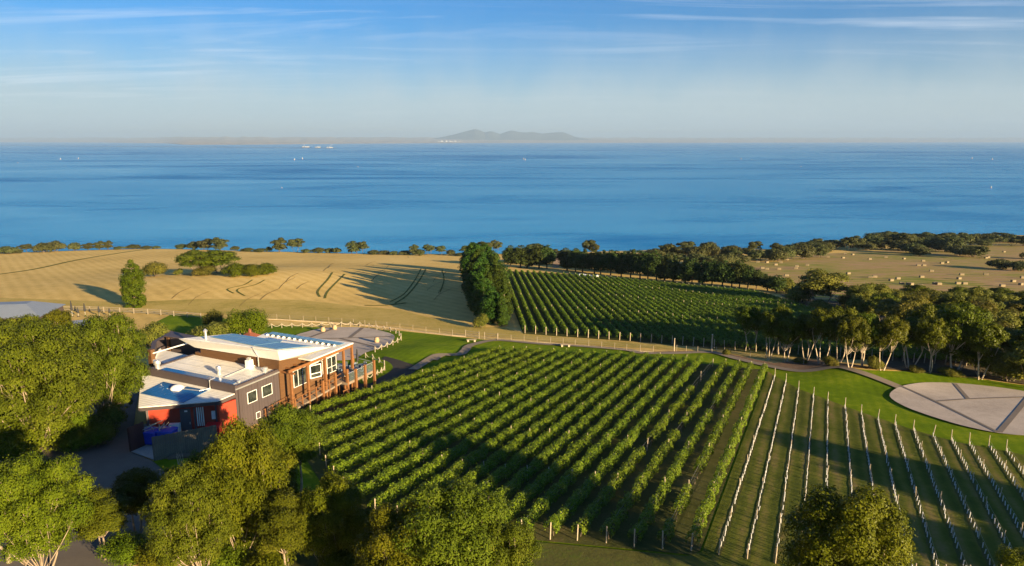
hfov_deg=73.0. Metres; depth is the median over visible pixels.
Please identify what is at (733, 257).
scrub tree
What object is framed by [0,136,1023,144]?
shore
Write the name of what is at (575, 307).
vine row
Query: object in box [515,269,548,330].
vine row
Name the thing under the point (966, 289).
scrub tree
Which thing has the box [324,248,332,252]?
seaside tree
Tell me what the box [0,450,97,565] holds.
gum tree
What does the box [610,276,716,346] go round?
vine row
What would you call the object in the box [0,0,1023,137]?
sky
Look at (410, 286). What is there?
tractor track
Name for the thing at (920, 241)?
scrub tree
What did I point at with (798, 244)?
scrub tree
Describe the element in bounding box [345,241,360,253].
seaside tree
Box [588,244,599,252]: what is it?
seaside tree
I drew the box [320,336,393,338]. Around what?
paving band
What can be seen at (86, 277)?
terrain
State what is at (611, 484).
vine row
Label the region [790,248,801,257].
scrub tree
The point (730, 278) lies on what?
pine tree
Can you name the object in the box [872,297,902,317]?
scrub tree
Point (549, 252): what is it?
pine tree
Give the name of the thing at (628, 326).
vine row
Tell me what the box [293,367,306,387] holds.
window
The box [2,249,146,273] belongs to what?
field boundary
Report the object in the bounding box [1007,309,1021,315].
scrub tree
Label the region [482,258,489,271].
conifer
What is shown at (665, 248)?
scrub tree
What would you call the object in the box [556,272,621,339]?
vine row
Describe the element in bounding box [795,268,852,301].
spreading tree
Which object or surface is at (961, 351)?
scrub tree
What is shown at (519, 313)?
vine row
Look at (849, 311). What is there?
gum tree
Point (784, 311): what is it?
gum tree
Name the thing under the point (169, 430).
waste bin
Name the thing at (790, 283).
scrub tree
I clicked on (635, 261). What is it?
pine tree
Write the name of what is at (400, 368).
forecourt gravel
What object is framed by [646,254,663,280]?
pine tree
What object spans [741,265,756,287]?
pine tree
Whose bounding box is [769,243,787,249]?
scrub tree
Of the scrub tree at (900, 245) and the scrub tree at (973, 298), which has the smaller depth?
the scrub tree at (973, 298)
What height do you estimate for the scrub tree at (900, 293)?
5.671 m
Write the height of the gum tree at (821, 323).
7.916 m
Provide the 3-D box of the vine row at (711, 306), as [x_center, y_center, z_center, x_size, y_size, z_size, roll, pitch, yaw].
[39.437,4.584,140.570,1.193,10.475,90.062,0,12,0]
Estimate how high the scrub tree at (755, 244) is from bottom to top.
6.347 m
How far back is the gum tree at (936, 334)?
81.55 m
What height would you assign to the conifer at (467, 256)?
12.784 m
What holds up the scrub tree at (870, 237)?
on the terrain at (86, 277)
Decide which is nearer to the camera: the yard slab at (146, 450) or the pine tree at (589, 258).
the yard slab at (146, 450)
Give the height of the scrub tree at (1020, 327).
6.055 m
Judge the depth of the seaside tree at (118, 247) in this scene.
350.97 m
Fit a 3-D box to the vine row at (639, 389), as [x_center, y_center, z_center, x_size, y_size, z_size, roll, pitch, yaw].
[10.101,12.349,66.546,1.224,6.398,53.059,5,13,24]
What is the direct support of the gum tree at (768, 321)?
on the terrain at (86, 277)
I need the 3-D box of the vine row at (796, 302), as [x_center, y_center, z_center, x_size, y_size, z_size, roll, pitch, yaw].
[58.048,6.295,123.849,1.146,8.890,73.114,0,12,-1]
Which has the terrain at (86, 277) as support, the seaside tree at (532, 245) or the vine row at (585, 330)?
the seaside tree at (532, 245)
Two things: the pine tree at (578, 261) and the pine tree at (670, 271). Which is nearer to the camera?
the pine tree at (670, 271)
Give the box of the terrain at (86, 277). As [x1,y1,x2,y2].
[0,235,1023,565]
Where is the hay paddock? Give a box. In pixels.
[744,241,1023,300]
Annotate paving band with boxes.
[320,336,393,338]
[339,338,376,346]
[349,327,364,336]
[901,386,996,431]
[938,396,1023,400]
[953,383,969,398]
[997,399,1023,431]
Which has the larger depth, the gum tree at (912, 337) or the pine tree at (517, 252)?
the pine tree at (517, 252)
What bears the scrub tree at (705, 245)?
on the terrain at (86, 277)
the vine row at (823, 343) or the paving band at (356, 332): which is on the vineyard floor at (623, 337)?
the vine row at (823, 343)
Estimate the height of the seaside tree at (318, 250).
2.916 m
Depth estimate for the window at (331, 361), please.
73.66 m
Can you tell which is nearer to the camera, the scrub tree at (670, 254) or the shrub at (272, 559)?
the shrub at (272, 559)
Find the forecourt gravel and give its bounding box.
[299,356,415,415]
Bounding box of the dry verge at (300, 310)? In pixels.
[0,298,794,360]
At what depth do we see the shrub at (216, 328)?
104.14 m
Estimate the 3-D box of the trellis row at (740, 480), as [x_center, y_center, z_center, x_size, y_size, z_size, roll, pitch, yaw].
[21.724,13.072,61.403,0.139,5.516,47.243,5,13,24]
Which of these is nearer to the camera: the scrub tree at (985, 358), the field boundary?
the scrub tree at (985, 358)
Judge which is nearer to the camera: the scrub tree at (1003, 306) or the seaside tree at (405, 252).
the scrub tree at (1003, 306)
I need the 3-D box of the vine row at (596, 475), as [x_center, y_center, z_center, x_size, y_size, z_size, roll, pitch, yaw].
[13.334,12.512,65.748,1.182,6.220,52.854,5,13,24]
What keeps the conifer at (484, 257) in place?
on the terrain at (86, 277)
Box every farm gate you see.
[465,330,478,336]
[484,332,497,339]
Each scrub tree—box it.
[645,248,665,255]
[660,243,678,253]
[666,251,680,260]
[670,253,685,263]
[672,246,687,253]
[676,241,695,247]
[682,252,706,262]
[684,245,708,256]
[698,241,720,249]
[703,256,718,261]
[705,246,721,255]
[712,254,733,262]
[720,245,740,253]
[722,252,740,263]
[729,248,745,255]
[735,254,750,263]
[739,247,755,254]
[747,249,769,260]
[748,241,762,248]
[767,249,788,261]
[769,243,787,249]
[777,277,796,292]
[779,246,795,260]
[784,244,796,247]
[784,282,815,303]
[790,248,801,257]
[792,242,811,246]
[792,244,815,258]
[806,241,825,249]
[810,238,822,241]
[813,244,829,257]
[820,241,835,251]
[824,240,843,249]
[839,237,857,249]
[844,283,878,300]
[844,293,875,314]
[850,235,866,249]
[856,241,879,249]
[863,232,882,236]
[863,235,877,241]
[863,283,894,294]
[864,292,899,319]
[869,238,885,249]
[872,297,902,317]
[874,239,894,249]
[876,231,893,234]
[884,299,920,318]
[888,232,916,242]
[888,238,903,250]
[889,291,917,300]
[893,239,909,251]
[895,243,910,249]
[899,284,929,292]
[899,294,930,309]
[902,242,924,252]
[903,302,938,350]
[908,237,927,244]
[909,245,933,255]
[913,289,946,304]
[917,232,935,236]
[918,237,931,247]
[925,238,943,250]
[932,341,981,370]
[934,233,950,237]
[935,237,951,251]
[935,302,968,311]
[938,237,966,247]
[939,291,967,304]
[942,244,968,255]
[946,286,971,291]
[947,286,971,294]
[950,234,973,241]
[960,246,988,256]
[960,346,1008,376]
[962,295,998,308]
[965,233,982,244]
[966,286,993,298]
[966,300,999,314]
[969,246,990,258]
[976,239,994,245]
[978,233,998,239]
[979,350,1023,381]
[988,232,1008,241]
[988,298,1007,310]
[989,235,1007,244]
[989,287,1016,294]
[989,292,1019,303]
[991,310,1023,327]
[992,320,1015,345]
[996,299,1023,312]
[996,327,1022,351]
[1000,311,1023,349]
[1001,233,1017,237]
[1002,340,1023,372]
[1006,237,1022,245]
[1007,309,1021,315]
[1008,327,1023,346]
[1014,290,1023,301]
[1014,318,1023,330]
[1016,236,1023,245]
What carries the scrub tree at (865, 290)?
on the ground at (896, 363)
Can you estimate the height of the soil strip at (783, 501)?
3.781 m
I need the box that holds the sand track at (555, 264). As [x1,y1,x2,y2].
[553,253,559,267]
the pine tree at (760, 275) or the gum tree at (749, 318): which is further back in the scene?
the pine tree at (760, 275)
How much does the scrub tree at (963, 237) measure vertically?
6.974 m
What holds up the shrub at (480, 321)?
on the dry verge at (300, 310)
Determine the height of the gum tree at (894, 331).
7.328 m
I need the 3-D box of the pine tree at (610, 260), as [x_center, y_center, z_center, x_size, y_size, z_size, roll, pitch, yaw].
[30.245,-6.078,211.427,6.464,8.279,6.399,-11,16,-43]
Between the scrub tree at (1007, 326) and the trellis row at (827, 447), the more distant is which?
the scrub tree at (1007, 326)
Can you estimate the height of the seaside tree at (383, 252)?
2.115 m
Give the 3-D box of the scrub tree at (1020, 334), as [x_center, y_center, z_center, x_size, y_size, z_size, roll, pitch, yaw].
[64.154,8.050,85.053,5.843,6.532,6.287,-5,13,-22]
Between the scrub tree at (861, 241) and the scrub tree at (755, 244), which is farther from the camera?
the scrub tree at (861, 241)
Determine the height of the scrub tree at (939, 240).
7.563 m
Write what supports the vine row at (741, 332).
on the vineyard floor at (623, 337)
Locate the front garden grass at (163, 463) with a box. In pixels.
[153,458,195,470]
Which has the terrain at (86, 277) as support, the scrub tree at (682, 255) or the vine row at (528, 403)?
the scrub tree at (682, 255)
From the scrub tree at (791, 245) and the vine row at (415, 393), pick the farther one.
the scrub tree at (791, 245)
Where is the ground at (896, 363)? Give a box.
[782,295,1023,383]
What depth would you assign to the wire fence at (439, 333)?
118.33 m
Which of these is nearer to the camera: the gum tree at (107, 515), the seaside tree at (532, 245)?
the gum tree at (107, 515)
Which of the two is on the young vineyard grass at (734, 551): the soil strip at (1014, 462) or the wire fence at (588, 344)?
the soil strip at (1014, 462)
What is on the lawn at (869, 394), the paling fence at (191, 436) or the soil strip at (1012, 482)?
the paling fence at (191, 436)
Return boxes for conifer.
[458,243,486,295]
[460,242,474,278]
[462,249,482,302]
[462,258,492,310]
[467,276,496,316]
[477,288,507,323]
[478,253,492,273]
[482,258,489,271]
[483,263,491,277]
[484,272,493,290]
[486,246,492,256]
[487,250,511,283]
[490,255,499,273]
[491,265,512,301]
[494,292,510,325]
[498,277,513,314]
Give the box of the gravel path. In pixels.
[409,339,901,387]
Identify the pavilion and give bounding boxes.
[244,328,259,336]
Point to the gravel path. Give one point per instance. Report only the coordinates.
(465, 349)
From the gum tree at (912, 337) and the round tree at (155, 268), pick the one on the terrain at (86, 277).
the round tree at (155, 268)
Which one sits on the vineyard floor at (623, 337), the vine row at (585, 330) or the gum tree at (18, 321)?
the vine row at (585, 330)
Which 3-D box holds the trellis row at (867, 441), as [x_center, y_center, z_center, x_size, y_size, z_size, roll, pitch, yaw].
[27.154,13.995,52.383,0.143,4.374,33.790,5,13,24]
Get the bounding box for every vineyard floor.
[305,351,764,554]
[508,271,886,359]
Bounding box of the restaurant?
[138,329,375,434]
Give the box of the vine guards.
[746,376,1018,467]
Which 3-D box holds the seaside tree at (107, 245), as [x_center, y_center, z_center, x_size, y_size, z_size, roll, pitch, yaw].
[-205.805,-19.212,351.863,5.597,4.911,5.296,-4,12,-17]
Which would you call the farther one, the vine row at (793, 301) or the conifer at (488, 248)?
the conifer at (488, 248)
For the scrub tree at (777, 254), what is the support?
on the terrain at (86, 277)
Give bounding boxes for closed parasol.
[356,349,358,363]
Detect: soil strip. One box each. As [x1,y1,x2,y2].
[716,376,775,554]
[744,382,787,558]
[773,389,799,562]
[798,395,814,565]
[825,401,829,504]
[844,407,853,494]
[859,413,873,486]
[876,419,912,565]
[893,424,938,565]
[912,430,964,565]
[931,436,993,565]
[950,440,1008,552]
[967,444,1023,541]
[987,446,1023,501]
[1005,451,1023,477]
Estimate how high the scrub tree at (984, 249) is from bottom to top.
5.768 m
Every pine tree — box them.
[501,245,518,266]
[508,245,529,267]
[518,246,534,267]
[527,244,546,267]
[538,244,556,268]
[556,247,570,262]
[559,251,572,269]
[566,248,580,270]
[571,252,586,271]
[583,249,599,273]
[593,252,606,273]
[601,250,618,274]
[614,252,626,276]
[620,249,636,277]
[629,250,646,278]
[638,252,654,279]
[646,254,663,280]
[647,250,660,256]
[655,257,670,280]
[661,254,672,263]
[664,255,679,281]
[674,258,693,282]
[684,258,700,283]
[694,260,708,284]
[703,260,721,285]
[711,260,729,285]
[724,263,739,286]
[730,260,750,287]
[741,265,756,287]
[748,269,764,288]
[757,275,772,290]
[767,275,786,292]
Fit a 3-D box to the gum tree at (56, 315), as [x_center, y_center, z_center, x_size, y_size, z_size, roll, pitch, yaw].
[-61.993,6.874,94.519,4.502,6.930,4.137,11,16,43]
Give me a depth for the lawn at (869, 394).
80.40 m
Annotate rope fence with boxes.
[269,322,401,351]
[362,352,384,380]
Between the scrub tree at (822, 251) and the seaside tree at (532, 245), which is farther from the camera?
the seaside tree at (532, 245)
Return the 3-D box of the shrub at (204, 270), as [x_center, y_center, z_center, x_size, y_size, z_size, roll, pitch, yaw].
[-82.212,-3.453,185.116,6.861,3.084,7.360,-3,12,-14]
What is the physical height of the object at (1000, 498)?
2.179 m
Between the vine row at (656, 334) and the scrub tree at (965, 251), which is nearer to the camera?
the vine row at (656, 334)
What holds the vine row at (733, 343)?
on the vineyard floor at (623, 337)
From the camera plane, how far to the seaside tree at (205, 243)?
345.21 m
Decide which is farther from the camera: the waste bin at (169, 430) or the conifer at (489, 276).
the conifer at (489, 276)
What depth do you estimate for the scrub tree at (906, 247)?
317.31 m
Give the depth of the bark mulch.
88.39 m
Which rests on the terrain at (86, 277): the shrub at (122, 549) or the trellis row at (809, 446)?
the shrub at (122, 549)
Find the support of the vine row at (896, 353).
on the vineyard floor at (623, 337)
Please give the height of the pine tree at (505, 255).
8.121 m
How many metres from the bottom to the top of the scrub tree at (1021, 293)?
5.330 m
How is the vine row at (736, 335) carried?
on the vineyard floor at (623, 337)
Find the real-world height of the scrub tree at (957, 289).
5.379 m
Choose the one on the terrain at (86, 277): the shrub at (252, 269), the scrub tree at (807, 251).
the shrub at (252, 269)
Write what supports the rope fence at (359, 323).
on the lawn at (869, 394)
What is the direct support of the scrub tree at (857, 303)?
on the ground at (896, 363)
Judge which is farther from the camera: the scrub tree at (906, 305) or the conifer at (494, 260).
the conifer at (494, 260)
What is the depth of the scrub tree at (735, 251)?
277.16 m
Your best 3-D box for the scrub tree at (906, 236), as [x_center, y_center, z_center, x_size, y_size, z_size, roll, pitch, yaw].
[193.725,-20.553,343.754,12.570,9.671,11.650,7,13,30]
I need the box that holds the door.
[179,409,191,430]
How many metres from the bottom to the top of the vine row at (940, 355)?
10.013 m
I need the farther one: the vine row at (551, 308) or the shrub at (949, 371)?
the vine row at (551, 308)
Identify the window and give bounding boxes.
[247,389,256,403]
[261,383,272,397]
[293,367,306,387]
[310,363,321,378]
[326,355,336,373]
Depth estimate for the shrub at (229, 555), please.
37.15 m
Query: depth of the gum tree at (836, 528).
31.98 m
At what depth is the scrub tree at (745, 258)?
252.67 m
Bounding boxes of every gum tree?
[0,313,53,347]
[0,318,103,454]
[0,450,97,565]
[30,321,84,340]
[41,308,73,325]
[64,309,151,410]
[64,483,133,559]
[108,465,159,533]
[136,460,240,565]
[174,249,217,269]
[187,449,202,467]
[194,250,241,272]
[197,413,293,562]
[245,441,301,530]
[251,486,318,565]
[255,401,327,491]
[295,469,369,563]
[349,498,439,565]
[355,506,376,541]
[389,472,511,565]
[460,518,543,565]
[733,304,763,348]
[759,310,782,359]
[771,303,792,353]
[771,314,808,361]
[777,480,921,565]
[796,313,817,360]
[806,307,841,363]
[827,305,857,361]
[833,315,871,366]
[847,311,886,365]
[871,314,910,370]
[899,316,929,367]
[908,315,953,372]
[933,300,993,369]
[961,321,1010,379]
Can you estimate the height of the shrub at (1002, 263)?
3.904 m
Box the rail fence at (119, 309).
[63,306,200,317]
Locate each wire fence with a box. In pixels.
[269,314,464,336]
[504,335,653,351]
[676,346,803,364]
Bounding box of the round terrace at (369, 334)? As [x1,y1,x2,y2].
[297,327,394,359]
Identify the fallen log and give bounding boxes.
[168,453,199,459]
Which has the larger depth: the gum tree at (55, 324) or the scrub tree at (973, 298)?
the scrub tree at (973, 298)
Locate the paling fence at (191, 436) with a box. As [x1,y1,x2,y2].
[151,425,216,460]
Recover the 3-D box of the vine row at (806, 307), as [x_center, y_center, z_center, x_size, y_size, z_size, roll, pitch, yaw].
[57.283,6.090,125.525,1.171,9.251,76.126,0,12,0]
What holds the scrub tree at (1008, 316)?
on the ground at (896, 363)
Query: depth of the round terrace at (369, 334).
108.61 m
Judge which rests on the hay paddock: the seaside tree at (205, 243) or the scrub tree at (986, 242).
the scrub tree at (986, 242)
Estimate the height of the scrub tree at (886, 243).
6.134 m
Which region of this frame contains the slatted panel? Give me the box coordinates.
[127,422,145,451]
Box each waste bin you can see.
[143,426,158,444]
[156,426,177,442]
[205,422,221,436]
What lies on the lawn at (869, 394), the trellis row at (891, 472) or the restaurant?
the restaurant
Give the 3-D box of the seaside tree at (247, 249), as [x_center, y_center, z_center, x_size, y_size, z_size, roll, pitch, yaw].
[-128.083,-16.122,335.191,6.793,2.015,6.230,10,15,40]
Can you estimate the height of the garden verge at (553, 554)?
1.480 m
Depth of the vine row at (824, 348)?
138.19 m
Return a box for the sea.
[0,142,1023,253]
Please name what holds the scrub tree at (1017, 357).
on the lawn at (869, 394)
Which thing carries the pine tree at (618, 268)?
on the terrain at (86, 277)
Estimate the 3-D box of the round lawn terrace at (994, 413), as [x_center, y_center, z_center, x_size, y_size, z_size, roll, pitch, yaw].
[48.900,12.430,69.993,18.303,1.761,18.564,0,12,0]
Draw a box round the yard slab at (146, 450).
[131,424,204,458]
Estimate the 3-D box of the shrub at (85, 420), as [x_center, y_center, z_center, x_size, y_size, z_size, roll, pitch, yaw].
[-38.311,12.016,58.375,5.797,4.308,5.721,5,13,23]
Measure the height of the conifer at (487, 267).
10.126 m
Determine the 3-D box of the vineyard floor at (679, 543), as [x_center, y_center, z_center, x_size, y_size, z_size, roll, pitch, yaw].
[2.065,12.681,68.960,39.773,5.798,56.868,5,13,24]
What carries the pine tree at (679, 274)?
on the terrain at (86, 277)
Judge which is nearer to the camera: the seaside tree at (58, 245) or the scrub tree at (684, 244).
the scrub tree at (684, 244)
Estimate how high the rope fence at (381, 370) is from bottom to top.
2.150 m
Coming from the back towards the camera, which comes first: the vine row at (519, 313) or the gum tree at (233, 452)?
the vine row at (519, 313)
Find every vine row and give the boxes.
[307,345,502,412]
[312,346,515,424]
[315,346,529,437]
[318,347,542,454]
[321,348,555,467]
[328,348,568,473]
[342,349,583,486]
[352,349,595,498]
[367,350,610,508]
[394,350,622,508]
[458,351,635,485]
[474,352,649,492]
[482,352,662,511]
[494,354,675,522]
[507,277,526,329]
[509,269,537,333]
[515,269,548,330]
[516,354,689,528]
[520,269,558,335]
[527,270,568,332]
[533,270,579,336]
[538,270,589,336]
[543,355,703,539]
[545,271,600,338]
[550,271,611,335]
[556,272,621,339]
[562,272,632,338]
[568,272,642,341]
[570,362,712,540]
[574,273,653,341]
[580,273,663,342]
[586,274,673,342]
[592,274,685,344]
[598,275,694,345]
[599,359,727,542]
[604,275,705,346]
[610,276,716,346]
[616,277,727,348]
[621,277,737,346]
[627,359,741,546]
[628,278,748,350]
[633,278,758,347]
[639,278,768,348]
[646,279,777,351]
[651,280,789,353]
[657,361,753,548]
[658,281,800,353]
[663,281,810,354]
[670,282,821,351]
[676,283,832,355]
[682,283,841,356]
[685,363,767,550]
[688,284,853,357]
[693,284,863,354]
[699,284,874,355]
[706,285,885,359]
[710,286,895,360]
[717,287,906,360]
[723,287,916,361]
[729,287,926,362]
[736,287,938,363]
[741,288,947,364]
[747,288,959,364]
[753,290,966,365]
[760,291,927,346]
[765,292,816,308]
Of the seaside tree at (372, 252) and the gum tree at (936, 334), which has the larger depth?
the seaside tree at (372, 252)
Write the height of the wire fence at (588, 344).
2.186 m
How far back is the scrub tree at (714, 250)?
282.69 m
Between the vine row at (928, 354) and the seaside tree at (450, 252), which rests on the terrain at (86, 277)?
the seaside tree at (450, 252)
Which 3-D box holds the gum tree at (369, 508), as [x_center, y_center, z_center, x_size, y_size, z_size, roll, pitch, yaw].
[-8.098,14.278,39.225,2.140,3.451,2.042,-2,12,-11]
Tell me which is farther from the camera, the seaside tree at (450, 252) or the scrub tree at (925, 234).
the scrub tree at (925, 234)
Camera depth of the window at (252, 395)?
63.99 m
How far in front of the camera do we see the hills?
25487.34 m
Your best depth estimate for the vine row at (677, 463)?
52.20 m
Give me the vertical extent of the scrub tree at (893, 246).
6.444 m
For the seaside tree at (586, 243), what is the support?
on the terrain at (86, 277)
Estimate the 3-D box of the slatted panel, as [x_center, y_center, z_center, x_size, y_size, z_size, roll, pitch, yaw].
[-31.248,12.867,57.615,0.195,2.510,1.612,3,12,13]
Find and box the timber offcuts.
[143,420,170,431]
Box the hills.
[433,129,591,139]
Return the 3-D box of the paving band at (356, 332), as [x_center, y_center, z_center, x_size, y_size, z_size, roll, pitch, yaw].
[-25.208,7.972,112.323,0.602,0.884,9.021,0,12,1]
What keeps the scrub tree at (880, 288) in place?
on the ground at (896, 363)
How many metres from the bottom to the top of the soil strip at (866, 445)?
3.072 m
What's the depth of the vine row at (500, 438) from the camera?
60.53 m
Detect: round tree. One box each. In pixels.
[141,261,167,276]
[222,305,269,334]
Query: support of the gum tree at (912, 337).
on the ground at (896, 363)
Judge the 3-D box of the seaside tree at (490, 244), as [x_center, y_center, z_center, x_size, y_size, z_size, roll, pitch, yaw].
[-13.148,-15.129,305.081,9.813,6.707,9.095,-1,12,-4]
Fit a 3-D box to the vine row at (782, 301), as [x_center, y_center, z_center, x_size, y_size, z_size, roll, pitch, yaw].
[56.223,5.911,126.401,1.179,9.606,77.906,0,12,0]
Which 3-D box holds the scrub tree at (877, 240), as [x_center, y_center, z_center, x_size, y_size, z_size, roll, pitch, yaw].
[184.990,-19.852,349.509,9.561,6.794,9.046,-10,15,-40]
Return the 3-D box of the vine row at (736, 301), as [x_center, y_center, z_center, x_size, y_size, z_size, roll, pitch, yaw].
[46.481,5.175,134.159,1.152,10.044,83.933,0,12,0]
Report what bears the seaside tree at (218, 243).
on the terrain at (86, 277)
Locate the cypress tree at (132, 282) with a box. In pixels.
[118,259,146,307]
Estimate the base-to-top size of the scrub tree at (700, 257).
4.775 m
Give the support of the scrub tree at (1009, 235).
on the hay paddock
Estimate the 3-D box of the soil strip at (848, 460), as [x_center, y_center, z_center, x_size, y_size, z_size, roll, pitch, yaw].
[26.100,14.278,53.493,0.374,3.276,35.938,5,13,24]
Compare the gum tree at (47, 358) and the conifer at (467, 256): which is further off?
the conifer at (467, 256)
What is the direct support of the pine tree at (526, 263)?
on the terrain at (86, 277)
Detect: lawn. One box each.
[156,314,1023,555]
[350,357,392,383]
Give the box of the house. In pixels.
[0,301,65,319]
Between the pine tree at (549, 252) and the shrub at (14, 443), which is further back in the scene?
the pine tree at (549, 252)
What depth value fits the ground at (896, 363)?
87.11 m
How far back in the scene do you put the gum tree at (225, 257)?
186.25 m
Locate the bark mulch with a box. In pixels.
[657,351,876,369]
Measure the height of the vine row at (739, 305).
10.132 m
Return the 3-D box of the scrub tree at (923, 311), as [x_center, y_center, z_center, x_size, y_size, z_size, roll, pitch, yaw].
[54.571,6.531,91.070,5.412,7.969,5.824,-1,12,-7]
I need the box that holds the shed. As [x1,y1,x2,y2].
[73,319,87,326]
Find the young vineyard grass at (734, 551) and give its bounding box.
[688,372,1023,565]
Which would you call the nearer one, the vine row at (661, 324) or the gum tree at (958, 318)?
the gum tree at (958, 318)
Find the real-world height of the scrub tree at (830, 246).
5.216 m
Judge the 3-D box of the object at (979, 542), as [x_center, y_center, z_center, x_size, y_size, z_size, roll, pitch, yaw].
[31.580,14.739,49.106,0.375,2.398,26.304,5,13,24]
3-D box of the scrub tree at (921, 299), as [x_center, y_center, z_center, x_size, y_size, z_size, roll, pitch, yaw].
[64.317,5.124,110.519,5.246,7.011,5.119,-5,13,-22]
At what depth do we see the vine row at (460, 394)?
65.42 m
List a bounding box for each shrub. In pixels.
[0,407,74,461]
[34,402,97,446]
[51,421,117,453]
[89,402,127,434]
[91,526,150,565]
[133,539,174,565]
[137,321,169,347]
[173,268,182,274]
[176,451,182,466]
[185,321,229,336]
[190,265,217,275]
[198,535,257,565]
[201,307,224,325]
[220,262,245,276]
[240,262,265,276]
[242,546,296,565]
[257,262,277,274]
[313,540,363,565]
[472,313,488,327]
[722,349,731,354]
[792,357,807,363]
[807,299,834,309]
[821,355,838,365]
[835,292,874,311]
[867,356,884,369]
[908,364,925,372]
[935,366,964,377]
[986,258,1012,269]
[994,540,1023,565]
[1009,260,1023,270]
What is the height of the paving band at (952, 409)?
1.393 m
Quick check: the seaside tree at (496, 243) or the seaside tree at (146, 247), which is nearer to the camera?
the seaside tree at (496, 243)
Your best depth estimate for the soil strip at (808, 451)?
57.21 m
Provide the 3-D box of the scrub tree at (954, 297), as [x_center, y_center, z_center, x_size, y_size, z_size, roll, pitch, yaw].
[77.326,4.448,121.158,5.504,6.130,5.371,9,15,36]
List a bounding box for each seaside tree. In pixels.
[0,246,21,253]
[16,244,32,251]
[30,242,54,252]
[45,240,66,251]
[67,242,80,250]
[81,243,94,248]
[91,241,105,249]
[104,240,112,248]
[113,246,124,249]
[125,244,140,248]
[138,246,152,248]
[175,244,185,248]
[185,242,198,248]
[196,238,212,249]
[209,237,229,249]
[230,246,239,250]
[239,247,253,251]
[252,248,265,251]
[270,237,287,252]
[286,238,304,252]
[311,247,323,252]
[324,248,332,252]
[332,247,341,253]
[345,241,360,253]
[356,241,368,250]
[368,250,378,254]
[378,250,388,254]
[398,250,410,254]
[409,244,418,253]
[412,249,425,255]
[422,244,435,255]
[435,245,445,255]
[446,250,455,255]
[476,241,492,246]
[491,240,502,252]
[526,243,542,248]
[582,239,596,251]
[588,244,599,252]
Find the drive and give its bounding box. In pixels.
[0,373,200,565]
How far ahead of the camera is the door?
61.47 m
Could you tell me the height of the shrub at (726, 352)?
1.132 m
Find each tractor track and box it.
[317,272,332,296]
[324,274,344,297]
[390,269,420,301]
[395,269,425,302]
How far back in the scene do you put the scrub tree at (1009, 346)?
86.08 m
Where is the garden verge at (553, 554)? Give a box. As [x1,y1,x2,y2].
[245,501,722,565]
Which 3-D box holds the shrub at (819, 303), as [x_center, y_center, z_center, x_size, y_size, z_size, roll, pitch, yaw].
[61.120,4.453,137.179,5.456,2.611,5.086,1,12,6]
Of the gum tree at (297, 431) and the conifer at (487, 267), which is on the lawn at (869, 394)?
the gum tree at (297, 431)
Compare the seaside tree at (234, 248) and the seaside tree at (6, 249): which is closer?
the seaside tree at (6, 249)
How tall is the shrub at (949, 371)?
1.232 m
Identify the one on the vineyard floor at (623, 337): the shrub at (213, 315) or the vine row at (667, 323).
the vine row at (667, 323)
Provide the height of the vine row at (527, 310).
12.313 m
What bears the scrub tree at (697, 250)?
on the terrain at (86, 277)
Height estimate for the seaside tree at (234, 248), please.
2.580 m
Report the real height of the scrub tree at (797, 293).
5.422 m
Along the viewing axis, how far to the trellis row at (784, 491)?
45.33 m
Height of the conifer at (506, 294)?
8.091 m
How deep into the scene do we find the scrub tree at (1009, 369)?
79.23 m
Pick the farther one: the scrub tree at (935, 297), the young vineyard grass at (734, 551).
the scrub tree at (935, 297)
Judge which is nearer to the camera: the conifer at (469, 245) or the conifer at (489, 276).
the conifer at (489, 276)
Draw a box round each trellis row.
[718,380,772,554]
[747,373,786,558]
[775,385,798,563]
[805,387,814,496]
[827,392,828,480]
[845,397,852,489]
[861,404,873,484]
[877,409,916,565]
[894,415,946,565]
[913,420,970,565]
[933,425,1001,565]
[951,429,1011,546]
[969,433,1022,533]
[988,435,1023,497]
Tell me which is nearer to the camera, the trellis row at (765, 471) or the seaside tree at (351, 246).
the trellis row at (765, 471)
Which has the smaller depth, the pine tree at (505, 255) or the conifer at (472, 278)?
the conifer at (472, 278)
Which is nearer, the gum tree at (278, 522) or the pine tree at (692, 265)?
the gum tree at (278, 522)
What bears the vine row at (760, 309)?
on the vineyard floor at (623, 337)
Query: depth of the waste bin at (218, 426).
60.32 m
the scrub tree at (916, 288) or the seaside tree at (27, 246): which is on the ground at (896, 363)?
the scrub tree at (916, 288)
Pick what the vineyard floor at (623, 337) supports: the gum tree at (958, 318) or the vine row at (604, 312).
the vine row at (604, 312)
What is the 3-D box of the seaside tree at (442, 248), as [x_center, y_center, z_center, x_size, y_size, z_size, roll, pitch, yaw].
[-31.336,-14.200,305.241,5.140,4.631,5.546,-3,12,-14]
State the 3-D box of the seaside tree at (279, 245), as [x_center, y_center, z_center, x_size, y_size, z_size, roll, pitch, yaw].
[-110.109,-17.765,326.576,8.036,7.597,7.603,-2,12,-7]
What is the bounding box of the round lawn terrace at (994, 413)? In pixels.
[890,382,1023,434]
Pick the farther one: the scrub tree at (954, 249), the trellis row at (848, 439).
the scrub tree at (954, 249)
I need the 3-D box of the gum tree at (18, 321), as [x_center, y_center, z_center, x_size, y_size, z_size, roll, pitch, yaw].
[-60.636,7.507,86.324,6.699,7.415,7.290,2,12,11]

